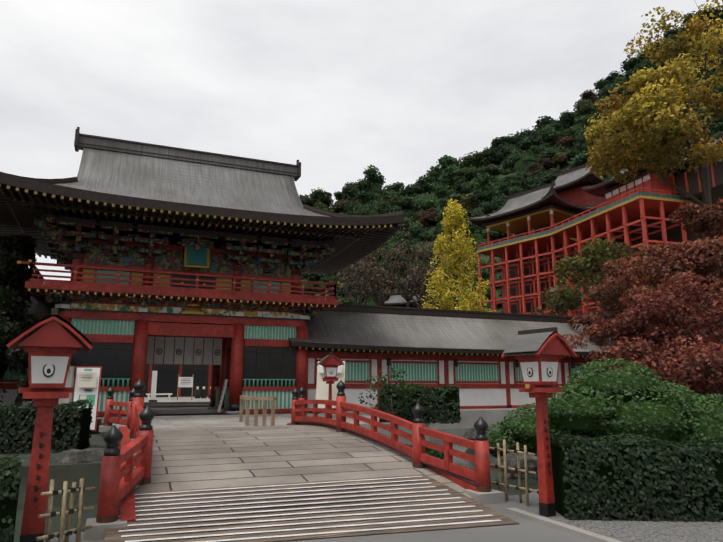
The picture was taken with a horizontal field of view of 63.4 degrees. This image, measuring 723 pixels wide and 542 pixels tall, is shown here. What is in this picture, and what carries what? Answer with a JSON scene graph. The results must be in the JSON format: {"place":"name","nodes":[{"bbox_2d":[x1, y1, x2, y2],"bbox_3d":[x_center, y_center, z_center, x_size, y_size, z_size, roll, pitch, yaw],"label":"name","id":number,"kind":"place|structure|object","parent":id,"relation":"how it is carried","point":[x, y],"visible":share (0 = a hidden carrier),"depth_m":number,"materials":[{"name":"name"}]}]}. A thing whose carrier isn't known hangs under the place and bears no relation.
{"place":"outdoors","nodes":[
{"label":"outdoors","id":0,"kind":"place"},
{"bbox_2d":[0,397,722,541],"bbox_3d":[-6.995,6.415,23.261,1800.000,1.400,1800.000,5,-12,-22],"label":"ground","id":1,"kind":"structure","parent":0,"point":[533,525],"depth_m":7.99,"materials":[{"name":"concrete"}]},
{"bbox_2d":[0,296,80,405],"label":"corridor","id":2,"kind":"object","parent":1,"relation":"on","point":[40,310],"visible":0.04,"depth_m":21.70,"materials":[{"name":"grey"}]},
{"bbox_2d":[7,308,91,541],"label":"lantern","id":3,"kind":"object","parent":1,"relation":"on","point":[53,342],"visible":1,"depth_m":6.05,"materials":[{"name":"red wood"}]},
{"bbox_2d":[0,127,404,422],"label":"gate","id":4,"kind":"structure","parent":1,"relation":"on","point":[167,254],"depth_m":24.39,"materials":[{"name":"red wood"}]},
{"bbox_2d":[36,361,538,541],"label":"props","id":5,"kind":"object","parent":1,"relation":"on","point":[177,380],"visible":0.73,"depth_m":16.58,"materials":[{"name":"brown wood"}]},
{"bbox_2d":[84,379,504,540],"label":"bridge","id":6,"kind":"structure","parent":1,"relation":"on","point":[141,454],"depth_m":9.52,"materials":[{"name":"red"}]},
{"bbox_2d":[0,368,601,473],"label":"rocks","id":7,"kind":"object","parent":1,"relation":"on","point":[77,456],"visible":0.12,"depth_m":10.62,"materials":[{"name":"grey stone"}]},
{"bbox_2d":[104,474,518,541],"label":"steps","id":8,"kind":"structure","parent":1,"relation":"on","point":[306,510],"depth_m":7.12,"materials":[{"name":"grey stone"}]},
{"bbox_2d":[317,352,343,418],"bbox_3d":[-1.147,4.207,21.466,0.892,2.404,0.848,2,-11,-12],"label":"lantern","id":9,"kind":"object","parent":1,"relation":"on","point":[331,363],"visible":0.79,"depth_m":21.35,"materials":[{"name":"red wood"}]},
{"bbox_2d":[0,0,722,413],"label":"tree leaves","id":10,"kind":"object","parent":1,"relation":"on","point":[670,132],"visible":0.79,"depth_m":43.20,"materials":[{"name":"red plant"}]},
{"bbox_2d":[0,358,722,541],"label":"shrubs","id":11,"kind":"object","parent":1,"relation":"on","point":[628,445],"visible":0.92,"depth_m":11.68,"materials":[{"name":"green plant"}]},
{"bbox_2d":[14,0,722,423],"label":"branches","id":12,"kind":"object","parent":1,"relation":"on","point":[706,198],"visible":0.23,"depth_m":47.80,"materials":[{"name":"brown plant"}]},
{"bbox_2d":[289,303,635,412],"bbox_3d":[5.103,5.141,31.104,20.590,6.920,6.250,5,-12,-22],"label":"corridor","id":13,"kind":"object","parent":1,"relation":"on","point":[464,350],"visible":0.48,"depth_m":28.99,"materials":[{"name":"grey"}]},
{"bbox_2d":[501,327,576,516],"bbox_3d":[2.358,1.942,7.636,0.707,2.363,0.673,6,-13,-30],"label":"lantern","id":14,"kind":"object","parent":1,"relation":"on","point":[538,354],"visible":0.98,"depth_m":7.58,"materials":[{"name":"red wood"}]},
{"bbox_2d":[0,0,722,280],"label":"sky","id":15,"kind":"structure","parent":0,"point":[338,88],"materials":[{"name":"white"}]},
{"bbox_2d":[300,33,722,392],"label":"hill","id":16,"kind":"structure","parent":0,"point":[438,207],"depth_m":181.72,"materials":[{"name":"green plant"}]},
{"bbox_2d":[383,292,425,307],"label":"roof","id":17,"kind":"structure","parent":16,"relation":"on","point":[396,300],"depth_m":94.81,"materials":[{"name":"grey metal"}]},
{"bbox_2d":[299,7,722,312],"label":"hill forest","id":18,"kind":"object","parent":16,"relation":"on","point":[537,148],"visible":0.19,"depth_m":217.40,"materials":[{"name":"green plant"}]},
{"bbox_2d":[468,164,606,315],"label":"shrine building","id":19,"kind":"structure","parent":16,"relation":"on","point":[527,219],"depth_m":101.92,"materials":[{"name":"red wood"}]},
{"bbox_2d":[550,134,722,365],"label":"shrine building","id":20,"kind":"structure","parent":16,"relation":"on","point":[639,210],"depth_m":79.75,"materials":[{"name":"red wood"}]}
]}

